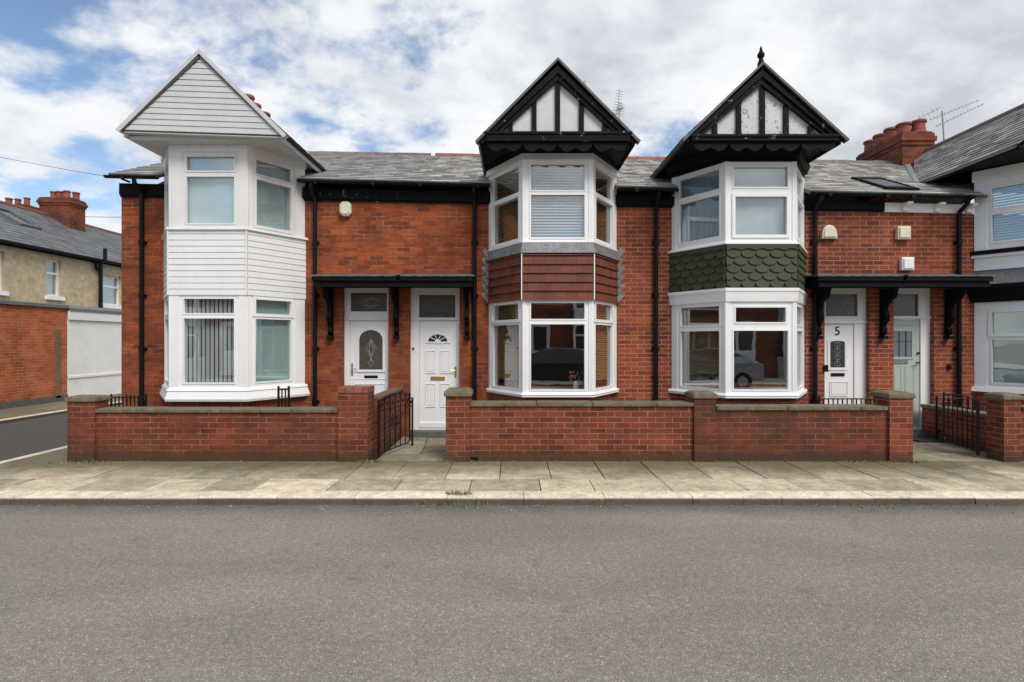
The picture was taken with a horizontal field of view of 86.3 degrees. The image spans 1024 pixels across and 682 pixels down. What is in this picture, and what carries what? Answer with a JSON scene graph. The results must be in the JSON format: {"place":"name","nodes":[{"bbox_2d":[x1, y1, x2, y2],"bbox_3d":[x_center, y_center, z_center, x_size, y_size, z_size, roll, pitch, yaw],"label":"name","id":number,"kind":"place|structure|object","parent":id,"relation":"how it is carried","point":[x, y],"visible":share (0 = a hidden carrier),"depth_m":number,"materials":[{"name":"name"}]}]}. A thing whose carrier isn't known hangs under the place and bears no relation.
{"place":"outdoors","nodes":[
{"label":"outdoors","id":0,"kind":"place"},
{"bbox_2d":[0,404,120,460],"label":"side street","id":1,"kind":"structure","parent":0,"point":[27,437],"depth_m":9.83,"materials":[{"name":"grey asphalt"}]},
{"bbox_2d":[0,393,120,418],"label":"pavement","id":2,"kind":"structure","parent":0,"point":[27,410],"depth_m":13.00,"materials":[{"name":"beige concrete"}]},
{"bbox_2d":[373,439,595,494],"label":"ground","id":3,"kind":"structure","parent":0,"point":[500,472],"depth_m":6.84,"materials":[{"name":"grey concrete"}]},
{"bbox_2d":[64,385,374,462],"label":"garden wall","id":4,"kind":"structure","parent":3,"relation":"on","point":[99,428],"depth_m":7.40,"materials":[{"name":"brick"}]},
{"bbox_2d":[103,49,436,436],"bbox_3d":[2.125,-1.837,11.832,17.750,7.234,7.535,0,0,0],"label":"terraced house","id":5,"kind":"structure","parent":3,"relation":"on","point":[262,255],"depth_m":9.01,"materials":[{"name":"brick"}]},
{"bbox_2d":[1,157,117,178],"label":"overhead cable","id":6,"kind":"object","parent":5,"relation":"attached to","point":[53,167],"visible":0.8,"depth_m":10.18,"materials":[{"name":"black rubber"}]},
{"bbox_2d":[164,295,304,387],"bbox_3d":[-4.720,0.010,8.882,2.395,1.480,0.913,0,0,0],"label":"bay window","id":7,"kind":"structure","parent":5,"relation":"in","point":[268,333],"depth_m":8.54,"materials":[{"name":"plastic"}]},
{"bbox_2d":[164,147,304,236],"bbox_3d":[-4.720,-2.377,8.882,2.395,1.245,0.913,0,0,0],"label":"bay window","id":8,"kind":"structure","parent":5,"relation":"in","point":[202,189],"depth_m":8.54,"materials":[{"name":"plastic"}]},
{"bbox_2d":[350,321,387,394],"bbox_3d":[-2.465,0.568,9.416,0.643,1.825,0.108,0,0,0],"label":"door","id":9,"kind":"structure","parent":5,"relation":"in","point":[368,339],"depth_m":9.41,"materials":[{"name":"white plastic"}]},
{"bbox_2d":[374,387,403,457],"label":"dividing wall","id":10,"kind":"structure","parent":3,"relation":"on","point":[380,395],"depth_m":8.20,"materials":[{"name":"brick"}]},
{"bbox_2d":[395,57,660,437],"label":"terraced house","id":11,"kind":"structure","parent":3,"relation":"on","point":[526,276],"depth_m":9.21,"materials":[{"name":"brick"}]},
{"bbox_2d":[419,321,456,427],"bbox_3d":[-1.273,0.573,9.416,0.639,1.835,0.108,0,0,0],"label":"door","id":12,"kind":"structure","parent":11,"relation":"in","point":[438,339],"depth_m":9.42,"materials":[{"name":"white plastic"}]},
{"bbox_2d":[489,300,616,392],"bbox_3d":[0.692,0.080,8.880,2.176,1.440,0.910,0,0,0],"label":"bay window","id":13,"kind":"structure","parent":11,"relation":"in","point":[524,321],"depth_m":8.81,"materials":[{"name":"plastic"}]},
{"bbox_2d":[489,160,616,249],"bbox_3d":[0.692,-2.162,8.880,2.176,1.263,0.910,0,0,0],"label":"bay window","id":14,"kind":"structure","parent":11,"relation":"in","point":[524,170],"depth_m":8.54,"materials":[{"name":"plastic"}]},
{"bbox_2d":[568,371,582,388],"bbox_3d":[1.004,0.635,8.725,0.226,0.310,0.169,0,0,25],"label":"flower vase","id":15,"kind":"object","parent":11,"relation":"in","point":[575,385],"visible":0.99,"depth_m":8.72,"materials":[{"name":"ceramic"}]},
{"bbox_2d":[444,387,693,462],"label":"garden wall","id":16,"kind":"structure","parent":3,"relation":"on","point":[566,430],"depth_m":7.40,"materials":[{"name":"brick"}]},
{"bbox_2d":[608,46,907,403],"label":"terraced house","id":17,"kind":"structure","parent":3,"relation":"on","point":[772,282],"depth_m":9.02,"materials":[{"name":"brick"}]},
{"bbox_2d":[614,90,624,118],"bbox_3d":[2.522,-4.913,12.720,0.253,2.087,0.403,0,0,30],"label":"tv antenna","id":18,"kind":"object","parent":17,"relation":"on","point":[617,109],"visible":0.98,"depth_m":12.69,"materials":[{"name":"metal"}]},
{"bbox_2d":[672,301,803,393],"bbox_3d":[3.844,0.100,8.881,2.255,1.420,0.911,0,0,0],"label":"bay window","id":19,"kind":"structure","parent":17,"relation":"in","point":[793,324],"depth_m":8.44,"materials":[{"name":"plastic"}]},
{"bbox_2d":[672,161,803,249],"bbox_3d":[3.844,-2.155,8.877,2.255,1.230,0.918,0,0,0],"label":"bay window","id":20,"kind":"structure","parent":17,"relation":"in","point":[725,201],"depth_m":8.55,"materials":[{"name":"plastic"}]},
{"bbox_2d":[825,324,852,403],"bbox_3d":[5.638,0.597,9.438,0.503,1.767,0.064,0,0,0],"label":"door","id":21,"kind":"structure","parent":17,"relation":"in","point":[838,337],"depth_m":9.42,"materials":[{"name":"white plastic"}]},
{"bbox_2d":[684,390,915,461],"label":"garden wall","id":22,"kind":"structure","parent":3,"relation":"on","point":[880,428],"depth_m":7.40,"materials":[{"name":"brick"}]},
{"bbox_2d":[804,103,1023,436],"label":"terraced house","id":23,"kind":"structure","parent":3,"relation":"on","point":[951,316],"depth_m":9.30,"materials":[{"name":"brick"}]},
{"bbox_2d":[851,177,919,189],"bbox_3d":[6.626,-2.810,9.740,0.551,0.537,1.009,0,0,0],"label":"roof window","id":24,"kind":"structure","parent":23,"relation":"in","point":[884,183],"depth_m":9.66,"materials":[{"name":"grey glass"}]},
{"bbox_2d":[894,320,920,426],"bbox_3d":[6.787,0.556,9.412,0.484,1.848,0.117,0,0,0],"label":"door","id":25,"kind":"structure","parent":23,"relation":"in","point":[907,362],"depth_m":9.42,"materials":[{"name":"grey plastic"}]},
{"bbox_2d":[918,100,983,139],"bbox_3d":[10.008,-4.796,12.453,1.428,1.454,0.122,0,0,0],"label":"tv antenna","id":26,"kind":"object","parent":23,"relation":"on","point":[943,122],"visible":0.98,"depth_m":12.49,"materials":[{"name":"metal"}]},
{"bbox_2d":[974,301,1023,388],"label":"bay window","id":27,"kind":"structure","parent":23,"relation":"in","point":[998,326],"depth_m":9.09,"materials":[{"name":"plastic"}]},
{"bbox_2d":[974,174,1023,250],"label":"bay window","id":28,"kind":"structure","parent":23,"relation":"in","point":[984,212],"depth_m":9.09,"materials":[{"name":"plastic"}]},
{"bbox_2d":[984,392,1023,461],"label":"garden wall","id":29,"kind":"structure","parent":3,"relation":"on","point":[1004,426],"depth_m":7.38,"materials":[{"name":"brick"}]},
{"bbox_2d":[0,504,1023,681],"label":"road","id":30,"kind":"structure","parent":0,"point":[451,593],"depth_m":3.69,"materials":[{"name":"grey asphalt"}]},
{"bbox_2d":[0,401,120,423],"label":"kerb","id":31,"kind":"structure","parent":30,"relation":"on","point":[20,418],"depth_m":12.01,"materials":[{"name":"grey concrete"}]},
{"bbox_2d":[0,446,1023,504],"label":"kerb","id":32,"kind":"structure","parent":30,"relation":"on","point":[531,497],"depth_m":5.71,"materials":[{"name":"beige concrete"}]},
{"bbox_2d":[17,505,1013,515],"bbox_3d":[0.029,1.699,5.483,10.837,0.013,0.342,0,0,0],"label":"grit","id":33,"kind":"object","parent":30,"relation":"on","point":[477,507],"visible":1,"depth_m":5.57,"materials":[{"name":"gravel"}]},
{"bbox_2d":[0,448,1023,492],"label":"pavement","id":34,"kind":"structure","parent":0,"point":[35,473],"depth_m":6.58,"materials":[{"name":"beige concrete"}]},
{"bbox_2d":[38,458,1016,510],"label":"weeds","id":35,"kind":"object","parent":34,"relation":"on","point":[456,492],"visible":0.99,"depth_m":7.28,"materials":[{"name":"green plant"}]},
{"bbox_2d":[0,0,1023,232],"label":"sky","id":36,"kind":"structure","parent":0,"point":[392,76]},
{"bbox_2d":[377,436,997,460],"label":"path","id":37,"kind":"structure","parent":0,"point":[434,449],"depth_m":7.99,"materials":[{"name":"grey concrete"}]},
{"bbox_2d":[406,397,412,445],"bbox_3d":[-1.603,1.262,8.504,0.131,0.777,0.028,0,0,0],"label":"gate post","id":38,"kind":"object","parent":37,"relation":"on","point":[411,419],"visible":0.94,"depth_m":8.49,"materials":[{"name":"black metal"}]},
{"bbox_2d":[377,393,410,456],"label":"iron gate","id":39,"kind":"structure","parent":38,"relation":"attached to","point":[378,423],"depth_m":7.88,"materials":[{"name":"black metal"}]},
{"bbox_2d":[913,437,944,441],"bbox_3d":[6.736,1.613,8.935,0.412,0.026,0.370,0,0,0],"label":"doormat","id":40,"kind":"object","parent":37,"relation":"on","point":[922,439],"visible":0.67,"depth_m":8.87,"materials":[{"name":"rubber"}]},
{"bbox_2d":[943,392,979,454],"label":"iron gate","id":41,"kind":"structure","parent":37,"relation":"on","point":[977,410],"depth_m":7.91,"materials":[{"name":"black metal"}]},
{"bbox_2d":[921,404,985,451],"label":"dividing wall","id":42,"kind":"structure","parent":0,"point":[928,418],"depth_m":8.60,"materials":[{"name":"brick"}]},
{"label":"garden ground","id":43,"kind":"structure","parent":0,"visible":0},
{"bbox_2d":[110,394,146,406],"bbox_3d":[-6.247,1.249,8.900,0.603,0.762,0.031,0,0,0],"label":"iron railing","id":44,"kind":"object","parent":43,"relation":"on","point":[122,397],"visible":0.39,"depth_m":8.89,"materials":[{"name":"black metal"}]},
{"bbox_2d":[277,386,289,406],"bbox_3d":[-3.345,1.145,8.000,0.186,0.970,0.031,0,0,0],"label":"iron railing","id":45,"kind":"object","parent":43,"relation":"on","point":[278,395],"visible":0.4,"depth_m":7.99,"materials":[{"name":"black metal"}]},
{"bbox_2d":[818,396,872,403],"bbox_3d":[5.217,1.240,8.500,0.907,0.780,0.031,0,0,0],"label":"iron railing","id":46,"kind":"object","parent":43,"relation":"on","point":[842,399],"visible":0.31,"depth_m":8.49,"materials":[{"name":"black metal"}]},
{"bbox_2d":[935,395,975,438],"bbox_3d":[7.252,1.260,8.925,0.703,0.740,0.032,0,0,-4],"label":"iron railing","id":47,"kind":"object","parent":43,"relation":"on","point":[936,414],"visible":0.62,"depth_m":8.90,"materials":[{"name":"black metal"}]},
{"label":"ground","id":48,"kind":"structure","parent":0,"visible":0},
{"bbox_2d":[0,300,68,409],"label":"yard outbuilding","id":49,"kind":"structure","parent":48,"relation":"on","point":[33,353],"depth_m":13.89,"materials":[{"name":"orange brick"}]},
{"bbox_2d":[0,190,120,312],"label":"terraced house","id":50,"kind":"structure","parent":48,"relation":"on","point":[55,248],"depth_m":18.00,"materials":[{"name":"stone"}]},
{"bbox_2d":[0,252,8,295],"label":"window","id":51,"kind":"structure","parent":50,"relation":"in","point":[5,293],"depth_m":15.26,"materials":[{"name":"plastic"}]},
{"bbox_2d":[0,206,41,229],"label":"roof window","id":52,"kind":"structure","parent":50,"relation":"in","point":[5,212],"depth_m":17.76,"materials":[{"name":"grey glass"}]},
{"bbox_2d":[45,259,64,300],"bbox_3d":[-14.300,-1.900,16.935,0.340,1.260,0.675,0,0,0],"label":"window","id":53,"kind":"structure","parent":50,"relation":"in","point":[50,273],"depth_m":17.09,"materials":[{"name":"plastic"}]},
{"bbox_2d":[103,275,120,308],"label":"window","id":54,"kind":"structure","parent":50,"relation":"in","point":[109,287],"depth_m":19.59,"materials":[{"name":"plastic"}]},
{"bbox_2d":[11,300,120,396],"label":"yard outbuilding","id":55,"kind":"structure","parent":48,"relation":"on","point":[93,353],"depth_m":15.91,"materials":[{"name":"paint"}]}
]}

